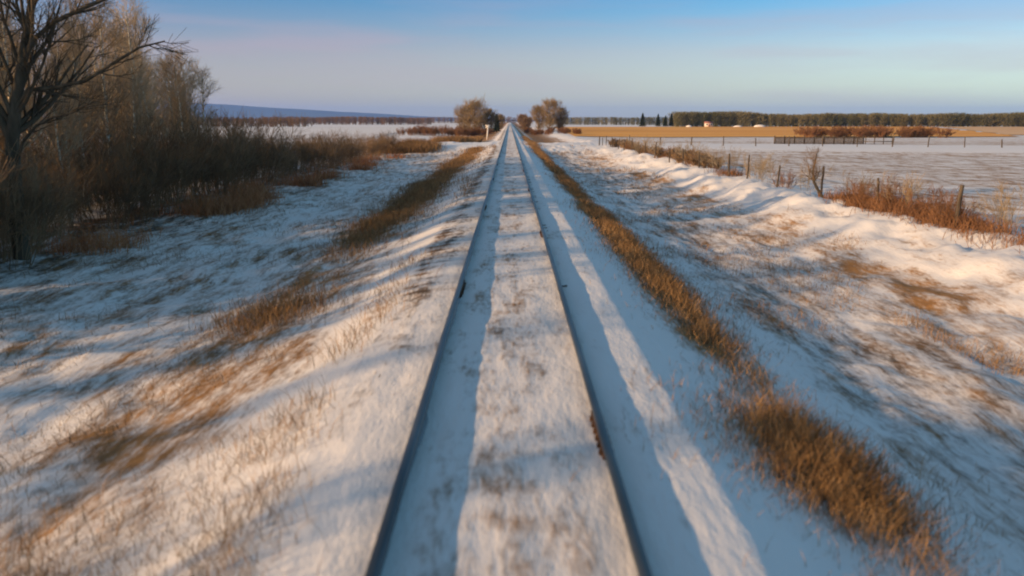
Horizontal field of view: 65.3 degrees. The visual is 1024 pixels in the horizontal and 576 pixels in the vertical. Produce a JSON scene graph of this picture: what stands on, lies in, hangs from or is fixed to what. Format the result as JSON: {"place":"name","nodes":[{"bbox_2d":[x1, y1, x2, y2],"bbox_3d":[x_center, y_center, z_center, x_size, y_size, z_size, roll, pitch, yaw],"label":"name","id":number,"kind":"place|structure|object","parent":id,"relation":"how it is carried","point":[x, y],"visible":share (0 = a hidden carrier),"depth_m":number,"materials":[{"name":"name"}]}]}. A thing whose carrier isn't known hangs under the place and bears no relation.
{"place":"outdoors","nodes":[
{"label":"outdoors","id":0,"kind":"place"},
{"bbox_2d":[21,127,412,138],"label":"snow field","id":1,"kind":"structure","parent":0,"point":[369,131],"depth_m":220.87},
{"bbox_2d":[27,103,534,120],"bbox_3d":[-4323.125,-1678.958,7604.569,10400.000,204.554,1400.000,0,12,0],"label":"hills","id":2,"kind":"structure","parent":0,"point":[257,112],"depth_m":7280.27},
{"bbox_2d":[0,121,1023,575],"bbox_3d":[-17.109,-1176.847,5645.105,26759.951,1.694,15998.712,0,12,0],"label":"snowy ground","id":3,"kind":"structure","parent":0,"point":[508,449],"depth_m":10.05,"materials":[{"name":"snow"}]},
{"bbox_2d":[0,157,29,204],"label":"brush","id":4,"kind":"object","parent":3,"relation":"on","point":[7,170],"visible":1,"depth_m":16.43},
{"bbox_2d":[0,179,33,245],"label":"brush","id":5,"kind":"object","parent":3,"relation":"on","point":[5,222],"visible":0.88,"depth_m":18.66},
{"bbox_2d":[1,10,48,155],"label":"aspen","id":6,"kind":"object","parent":3,"relation":"on","point":[12,63],"visible":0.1,"depth_m":29.11,"materials":[{"name":"brown plant"}]},
{"bbox_2d":[0,6,52,164],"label":"aspen","id":7,"kind":"object","parent":3,"relation":"on","point":[13,76],"visible":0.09,"depth_m":27.43,"materials":[{"name":"brown plant"}]},
{"bbox_2d":[0,0,65,152],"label":"aspen","id":8,"kind":"object","parent":3,"relation":"on","point":[9,89],"visible":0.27,"depth_m":23.89,"materials":[{"name":"brown plant"}]},
{"bbox_2d":[0,146,75,248],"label":"brush","id":9,"kind":"object","parent":3,"relation":"on","point":[40,198],"visible":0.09,"depth_m":22.08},
{"bbox_2d":[0,120,77,181],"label":"brush","id":10,"kind":"object","parent":3,"relation":"on","point":[32,152],"visible":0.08,"depth_m":26.28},
{"bbox_2d":[0,129,79,269],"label":"brush","id":11,"kind":"object","parent":3,"relation":"on","point":[36,191],"visible":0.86,"depth_m":19.47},
{"bbox_2d":[0,137,94,256],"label":"brush","id":12,"kind":"object","parent":3,"relation":"on","point":[59,203],"visible":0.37,"depth_m":20.69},
{"bbox_2d":[0,125,100,194],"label":"brush","id":13,"kind":"object","parent":3,"relation":"on","point":[56,149],"visible":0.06,"depth_m":28.05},
{"bbox_2d":[1,145,105,243],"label":"brush","id":14,"kind":"object","parent":3,"relation":"on","point":[72,196],"visible":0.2,"depth_m":23.57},
{"bbox_2d":[8,43,99,215],"bbox_3d":[-14.632,-4.811,25.502,1.974,6.020,2.612,1,12,3],"label":"aspen","id":15,"kind":"object","parent":3,"relation":"on","point":[56,133],"visible":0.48,"depth_m":25.46,"materials":[{"name":"brown plant"}]},
{"bbox_2d":[5,145,118,233],"bbox_3d":[-13.955,-2.972,24.282,3.647,2.809,3.524,-5,13,-24],"label":"brush","id":16,"kind":"object","parent":3,"relation":"on","point":[87,198],"visible":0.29,"depth_m":24.59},
{"bbox_2d":[0,110,124,203],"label":"brush","id":17,"kind":"object","parent":3,"relation":"on","point":[77,145],"visible":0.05,"depth_m":29.27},
{"bbox_2d":[42,50,87,157],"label":"aspen","id":18,"kind":"object","parent":3,"relation":"on","point":[68,92],"visible":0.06,"depth_m":31.25,"materials":[{"name":"brown plant"}]},
{"bbox_2d":[31,23,111,218],"bbox_3d":[-15.119,-5.642,26.951,2.242,6.882,2.483,0,12,0],"label":"aspen","id":19,"kind":"object","parent":3,"relation":"on","point":[54,53],"visible":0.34,"depth_m":26.91,"materials":[{"name":"brown plant"}]},
{"bbox_2d":[41,15,103,194],"bbox_3d":[-17.639,-7.436,32.308,2.435,7.870,2.520,-4,12,-17],"label":"aspen","id":20,"kind":"object","parent":3,"relation":"on","point":[79,72],"visible":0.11,"depth_m":32.24,"materials":[{"name":"brown plant"}]},
{"bbox_2d":[39,0,120,210],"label":"aspen","id":21,"kind":"object","parent":3,"relation":"on","point":[66,26],"visible":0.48,"depth_m":27.91,"materials":[{"name":"brown plant"}]},
{"bbox_2d":[53,12,110,150],"bbox_3d":[-18.834,-8.239,35.754,3.449,7.950,2.607,6,13,26],"label":"aspen","id":22,"kind":"object","parent":3,"relation":"on","point":[90,59],"visible":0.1,"depth_m":35.16,"materials":[{"name":"brown plant"}]},
{"bbox_2d":[61,17,108,126],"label":"aspen","id":23,"kind":"object","parent":3,"relation":"on","point":[86,64],"visible":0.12,"depth_m":34.15,"materials":[{"name":"brown plant"}]},
{"bbox_2d":[34,115,137,207],"bbox_3d":[-16.390,-4.862,30.642,3.847,3.845,4.054,-2,12,-8],"label":"brush","id":24,"kind":"object","parent":3,"relation":"on","point":[92,149],"visible":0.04,"depth_m":30.72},
{"bbox_2d":[31,123,157,230],"bbox_3d":[-13.477,-3.554,25.713,4.324,3.631,3.824,11,16,42],"label":"brush","id":25,"kind":"object","parent":3,"relation":"on","point":[113,169],"visible":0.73,"depth_m":25.61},
{"bbox_2d":[0,0,198,259],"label":"bare poplar","id":26,"kind":"object","parent":3,"relation":"on","point":[14,125],"visible":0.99,"depth_m":19.35,"materials":[{"name":"brown plant"}]},
{"bbox_2d":[78,15,121,131],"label":"aspen","id":27,"kind":"object","parent":3,"relation":"on","point":[95,57],"visible":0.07,"depth_m":39.51,"materials":[{"name":"brown plant"}]},
{"bbox_2d":[63,0,139,203],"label":"aspen","id":28,"kind":"object","parent":3,"relation":"on","point":[101,22],"visible":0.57,"depth_m":30.25,"materials":[{"name":"brown plant"}]},
{"bbox_2d":[89,15,141,134],"bbox_3d":[-19.001,-9.145,38.645,2.879,8.585,2.937,2,12,7],"label":"aspen","id":29,"kind":"object","parent":3,"relation":"on","point":[115,25],"visible":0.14,"depth_m":38.16,"materials":[{"name":"brown plant"}]},
{"bbox_2d":[71,139,172,226],"bbox_3d":[-13.206,-3.631,27.185,3.220,3.219,3.393,-11,16,-42],"label":"brush","id":30,"kind":"object","parent":3,"relation":"on","point":[151,200],"visible":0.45,"depth_m":27.37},
{"bbox_2d":[84,111,172,177],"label":"brush","id":31,"kind":"object","parent":3,"relation":"on","point":[126,135],"visible":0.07,"depth_m":32.69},
{"bbox_2d":[59,120,203,219],"bbox_3d":[-13.860,-4.181,28.561,3.703,3.655,4.326,7,14,30],"label":"brush","id":32,"kind":"object","parent":3,"relation":"on","point":[159,171],"visible":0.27,"depth_m":28.83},
{"bbox_2d":[105,1,160,129],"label":"aspen","id":33,"kind":"object","parent":3,"relation":"on","point":[129,48],"visible":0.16,"depth_m":36.69,"materials":[{"name":"brown plant"}]},
{"bbox_2d":[104,49,162,201],"bbox_3d":[-15.083,-6.282,31.582,2.713,6.097,1.964,3,12,12],"label":"aspen","id":34,"kind":"object","parent":3,"relation":"on","point":[133,85],"visible":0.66,"depth_m":31.21,"materials":[{"name":"brown plant"}]},
{"bbox_2d":[103,0,175,130],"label":"aspen","id":35,"kind":"object","parent":3,"relation":"on","point":[135,19],"visible":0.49,"depth_m":33.40,"materials":[{"name":"brown plant"}]},
{"bbox_2d":[117,34,175,196],"bbox_3d":[-15.019,-6.935,32.870,2.170,7.012,2.245,0,12,0],"label":"aspen","id":36,"kind":"object","parent":3,"relation":"on","point":[149,90],"visible":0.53,"depth_m":32.54,"materials":[{"name":"brown plant"}]},
{"bbox_2d":[86,100,222,215],"bbox_3d":[-13.161,-4.905,30.154,5.192,4.269,4.805,11,16,42],"label":"brush","id":37,"kind":"object","parent":3,"relation":"on","point":[168,156],"visible":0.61,"depth_m":29.82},
{"bbox_2d":[125,118,210,205],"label":"brush","id":38,"kind":"object","parent":3,"relation":"on","point":[174,197],"visible":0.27,"depth_m":31.58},
{"bbox_2d":[148,52,188,136],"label":"aspen","id":39,"kind":"object","parent":3,"relation":"on","point":[165,82],"visible":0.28,"depth_m":38.05,"materials":[{"name":"brown plant"}]},
{"bbox_2d":[153,52,184,134],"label":"aspen","id":40,"kind":"object","parent":3,"relation":"on","point":[164,89],"visible":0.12,"depth_m":43.51,"materials":[{"name":"brown plant"}]},
{"bbox_2d":[160,75,192,131],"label":"aspen","id":41,"kind":"object","parent":3,"relation":"on","point":[172,100],"visible":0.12,"depth_m":42.31,"materials":[{"name":"brown plant"}]},
{"bbox_2d":[44,118,313,126],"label":"wood","id":42,"kind":"object","parent":3,"relation":"on","point":[268,121],"visible":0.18,"depth_m":414.41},
{"bbox_2d":[115,110,249,203],"bbox_3d":[-13.605,-5.436,33.572,5.199,4.004,5.023,-4,12,-19],"label":"brush","id":43,"kind":"object","parent":3,"relation":"on","point":[204,176],"visible":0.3,"depth_m":33.23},
{"bbox_2d":[151,40,216,190],"bbox_3d":[-14.950,-7.553,35.884,2.992,6.896,2.262,-9,15,-38],"label":"aspen","id":44,"kind":"object","parent":3,"relation":"on","point":[176,86],"visible":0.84,"depth_m":35.46,"materials":[{"name":"brown plant"}]},
{"bbox_2d":[166,48,202,131],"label":"aspen","id":45,"kind":"object","parent":3,"relation":"on","point":[188,85],"visible":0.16,"depth_m":44.53,"materials":[{"name":"brown plant"}]},
{"bbox_2d":[175,74,208,192],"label":"aspen","id":46,"kind":"object","parent":3,"relation":"on","point":[191,83],"visible":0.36,"depth_m":36.76,"materials":[{"name":"brown plant"}]},
{"bbox_2d":[181,58,221,187],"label":"aspen","id":47,"kind":"object","parent":3,"relation":"on","point":[208,93],"visible":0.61,"depth_m":39.71,"materials":[{"name":"brown plant"}]},
{"bbox_2d":[157,101,264,197],"bbox_3d":[-13.166,-5.871,34.714,5.186,4.356,4.588,-9,15,-37],"label":"brush","id":48,"kind":"object","parent":3,"relation":"on","point":[222,150],"visible":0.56,"depth_m":35.09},
{"bbox_2d":[29,152,410,258],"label":"dry grass","id":49,"kind":"structure","parent":3,"relation":"on","point":[252,196],"depth_m":31.27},
{"bbox_2d":[179,111,265,192],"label":"brush","id":50,"kind":"object","parent":3,"relation":"on","point":[248,164],"visible":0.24,"depth_m":38.44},
{"bbox_2d":[192,127,256,195],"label":"brush","id":51,"kind":"object","parent":3,"relation":"on","point":[218,179],"visible":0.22,"depth_m":36.70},
{"bbox_2d":[204,133,271,188],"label":"brush","id":52,"kind":"object","parent":3,"relation":"on","point":[258,164],"visible":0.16,"depth_m":40.20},
{"bbox_2d":[0,146,485,575],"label":"grass stubs","id":53,"kind":"object","parent":3,"relation":"on","point":[107,430],"depth_m":8.74,"materials":[{"name":"plant"}]},
{"bbox_2d":[0,145,493,575],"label":"dry grass","id":54,"kind":"structure","parent":3,"relation":"on","point":[405,205],"depth_m":15.33,"materials":[{"name":"plant"}]},
{"bbox_2d":[217,116,277,153],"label":"brush","id":55,"kind":"object","parent":3,"relation":"on","point":[253,133],"visible":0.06,"depth_m":49.49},
{"bbox_2d":[223,127,285,187],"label":"brush","id":56,"kind":"object","parent":3,"relation":"on","point":[270,167],"visible":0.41,"depth_m":41.92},
{"bbox_2d":[219,108,306,186],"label":"brush","id":57,"kind":"object","parent":3,"relation":"on","point":[282,153],"visible":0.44,"depth_m":43.38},
{"bbox_2d":[256,138,296,183],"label":"brush","id":58,"kind":"object","parent":3,"relation":"on","point":[282,170],"visible":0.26,"depth_m":45.58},
{"bbox_2d":[273,143,302,178],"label":"brush","id":59,"kind":"object","parent":3,"relation":"on","point":[291,168],"visible":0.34,"depth_m":47.39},
{"bbox_2d":[268,135,310,176],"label":"brush","id":60,"kind":"object","parent":3,"relation":"on","point":[300,151],"visible":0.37,"depth_m":49.20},
{"bbox_2d":[274,137,315,173],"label":"brush","id":61,"kind":"object","parent":3,"relation":"on","point":[306,155],"visible":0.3,"depth_m":51.08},
{"bbox_2d":[293,129,336,172],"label":"brush","id":62,"kind":"object","parent":3,"relation":"on","point":[316,164],"visible":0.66,"depth_m":52.93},
{"bbox_2d":[298,135,334,169],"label":"brush","id":63,"kind":"object","parent":3,"relation":"on","point":[325,144],"visible":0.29,"depth_m":54.85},
{"bbox_2d":[145,143,495,575],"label":"dry grass","id":64,"kind":"structure","parent":3,"relation":"on","point":[250,506],"depth_m":6.04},
{"bbox_2d":[304,129,347,170],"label":"brush","id":65,"kind":"object","parent":3,"relation":"on","point":[335,150],"visible":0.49,"depth_m":56.57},
{"bbox_2d":[308,126,352,164],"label":"brush","id":66,"kind":"object","parent":3,"relation":"on","point":[334,138],"visible":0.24,"depth_m":62.72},
{"bbox_2d":[317,133,346,168],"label":"brush","id":67,"kind":"object","parent":3,"relation":"on","point":[341,147],"visible":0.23,"depth_m":58.84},
{"bbox_2d":[315,131,353,166],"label":"brush","id":68,"kind":"object","parent":3,"relation":"on","point":[343,137],"visible":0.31,"depth_m":60.94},
{"bbox_2d":[261,116,431,124],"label":"wood","id":69,"kind":"object","parent":3,"relation":"on","point":[348,121],"visible":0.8,"depth_m":634.66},
{"bbox_2d":[329,129,368,163],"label":"brush","id":70,"kind":"object","parent":3,"relation":"on","point":[355,151],"visible":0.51,"depth_m":64.41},
{"bbox_2d":[189,116,520,122],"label":"wood","id":71,"kind":"object","parent":3,"relation":"on","point":[442,120],"visible":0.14,"depth_m":967.62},
{"bbox_2d":[358,135,382,156],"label":"brush","id":72,"kind":"object","parent":3,"relation":"on","point":[376,144],"visible":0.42,"depth_m":74.95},
{"bbox_2d":[367,133,395,154],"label":"brush","id":73,"kind":"object","parent":3,"relation":"on","point":[382,148],"visible":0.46,"depth_m":79.62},
{"bbox_2d":[383,135,483,153],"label":"reed grass","id":74,"kind":"structure","parent":3,"relation":"on","point":[415,145],"depth_m":87.61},
{"bbox_2d":[452,103,473,128],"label":"bare poplar","id":75,"kind":"object","parent":3,"relation":"on","point":[460,112],"visible":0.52,"depth_m":197.50,"materials":[{"name":"brown plant"}]},
{"bbox_2d":[458,94,488,129],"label":"bare poplar","id":76,"kind":"object","parent":3,"relation":"on","point":[475,107],"visible":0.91,"depth_m":194.31,"materials":[{"name":"brown plant"}]},
{"bbox_2d":[479,108,500,133],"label":"bare poplar","id":77,"kind":"object","parent":3,"relation":"on","point":[492,118],"visible":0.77,"depth_m":200.65,"materials":[{"name":"brown plant"}]},
{"bbox_2d":[365,124,651,575],"bbox_3d":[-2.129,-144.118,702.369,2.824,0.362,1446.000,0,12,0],"label":"railway track","id":78,"kind":"structure","parent":3,"relation":"on","point":[389,519],"depth_m":6.37,"materials":[{"name":"metal"}]},
{"bbox_2d":[520,116,533,129],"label":"bare poplar","id":79,"kind":"object","parent":3,"relation":"on","point":[527,121],"visible":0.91,"depth_m":255.72,"materials":[{"name":"brown plant"}]},
{"bbox_2d":[529,104,547,129],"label":"bare poplar","id":80,"kind":"object","parent":3,"relation":"on","point":[538,117],"visible":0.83,"depth_m":233.94,"materials":[{"name":"brown plant"}]},
{"bbox_2d":[538,97,563,128],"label":"bare poplar","id":81,"kind":"object","parent":3,"relation":"on","point":[549,105],"visible":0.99,"depth_m":231.84,"materials":[{"name":"brown plant"}]},
{"bbox_2d":[554,107,569,128],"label":"bare poplar","id":82,"kind":"object","parent":3,"relation":"on","point":[562,116],"visible":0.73,"depth_m":237.40,"materials":[{"name":"brown plant"}]},
{"bbox_2d":[547,117,674,124],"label":"wood","id":83,"kind":"object","parent":3,"relation":"on","point":[613,120],"visible":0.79,"depth_m":615.17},
{"bbox_2d":[687,151,709,165],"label":"weed bush","id":84,"kind":"object","parent":3,"relation":"on","point":[692,160],"visible":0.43,"depth_m":49.01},
{"bbox_2d":[687,143,724,166],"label":"willow shrub","id":85,"kind":"object","parent":3,"relation":"on","point":[705,153],"visible":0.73,"depth_m":47.57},
{"bbox_2d":[701,155,724,168],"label":"weed bush","id":86,"kind":"object","parent":3,"relation":"on","point":[703,163],"visible":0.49,"depth_m":46.56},
{"bbox_2d":[707,145,743,173],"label":"willow shrub","id":87,"kind":"object","parent":3,"relation":"on","point":[732,161],"visible":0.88,"depth_m":42.61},
{"bbox_2d":[741,151,775,179],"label":"willow shrub","id":88,"kind":"object","parent":3,"relation":"on","point":[766,161],"visible":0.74,"depth_m":37.89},
{"bbox_2d":[747,154,786,181],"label":"willow shrub","id":89,"kind":"object","parent":3,"relation":"on","point":[759,168],"visible":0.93,"depth_m":35.69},
{"bbox_2d":[540,145,1005,530],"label":"grass stubs","id":90,"kind":"object","parent":3,"relation":"on","point":[763,246],"depth_m":17.96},
{"bbox_2d":[602,136,964,228],"bbox_3d":[10.837,-9.247,55.958,0.401,1.808,72.867,0,12,-1],"label":"wire fence","id":91,"kind":"object","parent":3,"relation":"on","point":[960,196],"visible":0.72,"depth_m":29.98,"materials":[{"name":"grey wood"}]},
{"bbox_2d":[768,168,802,187],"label":"red shrub","id":92,"kind":"object","parent":3,"relation":"on","point":[782,180],"visible":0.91,"depth_m":34.28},
{"bbox_2d":[570,145,1023,376],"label":"dry grass","id":93,"kind":"structure","parent":3,"relation":"on","point":[952,340],"depth_m":12.61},
{"bbox_2d":[599,135,1002,147],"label":"cross fence","id":94,"kind":"object","parent":3,"relation":"on","point":[788,142],"visible":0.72,"depth_m":88.16,"materials":[{"name":"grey wood"}]},
{"bbox_2d":[797,125,821,137],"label":"red bush","id":95,"kind":"object","parent":3,"relation":"on","point":[813,131],"visible":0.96,"depth_m":144.53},
{"bbox_2d":[799,146,825,197],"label":"crooked sapling","id":96,"kind":"object","parent":3,"relation":"on","point":[812,178],"visible":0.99,"depth_m":28.37,"materials":[{"name":"brown plant"}]},
{"bbox_2d":[796,161,833,191],"bbox_3d":[12.334,-4.514,32.793,1.406,1.443,1.589,-4,12,-17],"label":"willow shrub","id":97,"kind":"object","parent":3,"relation":"on","point":[800,178],"visible":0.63,"depth_m":32.84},
{"bbox_2d":[620,147,1023,253],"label":"dry grass","id":98,"kind":"structure","parent":3,"relation":"on","point":[926,217],"depth_m":21.27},
{"bbox_2d":[774,136,892,143],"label":"windbreak pen","id":99,"kind":"object","parent":3,"relation":"on","point":[817,139],"visible":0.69,"depth_m":103.39,"materials":[{"name":"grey wood"}]},
{"bbox_2d":[824,126,846,137],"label":"red bush","id":100,"kind":"object","parent":3,"relation":"on","point":[830,132],"visible":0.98,"depth_m":143.25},
{"bbox_2d":[667,111,1023,126],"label":"wood","id":101,"kind":"object","parent":3,"relation":"on","point":[749,119],"visible":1,"depth_m":416.66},
{"bbox_2d":[837,178,875,202],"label":"red shrub","id":102,"kind":"object","parent":3,"relation":"on","point":[846,195],"visible":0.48,"depth_m":26.70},
{"bbox_2d":[843,126,871,136],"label":"red bush","id":103,"kind":"object","parent":3,"relation":"on","point":[859,132],"visible":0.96,"depth_m":141.41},
{"bbox_2d":[835,169,881,192],"bbox_3d":[12.088,-3.521,27.534,1.371,1.273,1.537,-6,13,-25],"label":"willow shrub","id":104,"kind":"object","parent":3,"relation":"on","point":[846,183],"visible":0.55,"depth_m":27.50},
{"bbox_2d":[846,177,893,207],"bbox_3d":[11.318,-2.925,25.274,1.469,1.132,1.608,7,14,31],"label":"red shrub","id":105,"kind":"object","parent":3,"relation":"on","point":[861,192],"visible":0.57,"depth_m":25.22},
{"bbox_2d":[862,125,891,136],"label":"red bush","id":106,"kind":"object","parent":3,"relation":"on","point":[878,132],"visible":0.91,"depth_m":142.31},
{"bbox_2d":[872,174,920,205],"bbox_3d":[11.711,-2.807,24.119,1.639,1.300,1.523,7,14,31],"label":"red shrub","id":107,"kind":"object","parent":3,"relation":"on","point":[889,190],"visible":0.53,"depth_m":24.02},
{"bbox_2d":[875,171,931,209],"bbox_3d":[11.673,-2.866,23.562,1.451,1.348,1.628,-4,13,-19],"label":"willow shrub","id":108,"kind":"object","parent":3,"relation":"on","point":[911,187],"visible":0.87,"depth_m":23.49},
{"bbox_2d":[905,182,964,210],"bbox_3d":[12.018,-2.402,22.760,1.536,1.183,1.681,1,12,3],"label":"red shrub","id":109,"kind":"object","parent":3,"relation":"on","point":[922,201],"visible":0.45,"depth_m":22.78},
{"bbox_2d":[913,187,968,216],"bbox_3d":[11.867,-2.156,21.656,1.502,1.192,1.396,-4,13,-20],"label":"red shrub","id":110,"kind":"object","parent":3,"relation":"on","point":[939,199],"visible":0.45,"depth_m":21.72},
{"bbox_2d":[931,125,956,137],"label":"red bush","id":111,"kind":"object","parent":3,"relation":"on","point":[945,133],"visible":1,"depth_m":141.15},
{"bbox_2d":[931,195,988,225],"bbox_3d":[11.507,-1.975,20.786,1.327,0.965,1.292,-7,14,-29],"label":"red shrub","id":112,"kind":"object","parent":3,"relation":"on","point":[949,210],"visible":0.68,"depth_m":20.61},
{"bbox_2d":[966,177,1023,233],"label":"willow shrub","id":113,"kind":"object","parent":3,"relation":"on","point":[1003,216],"visible":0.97,"depth_m":19.50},
{"bbox_2d":[2,0,1023,120],"label":"sky","id":114,"kind":"structure","parent":0,"point":[600,58],"materials":[{"name":"blue"}]},
{"bbox_2d":[519,136,1023,575],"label":"dry grass","id":115,"kind":"structure","parent":0,"point":[801,439],"depth_m":7.03,"materials":[{"name":"plant"}]},
{"bbox_2d":[555,127,1011,136],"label":"stubble field","id":116,"kind":"structure","parent":0,"point":[692,131],"depth_m":200.81,"materials":[{"name":"plant"}]},
{"bbox_2d":[951,127,1023,134],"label":"snowy stubble field","id":117,"kind":"structure","parent":0,"point":[1011,130],"depth_m":270.19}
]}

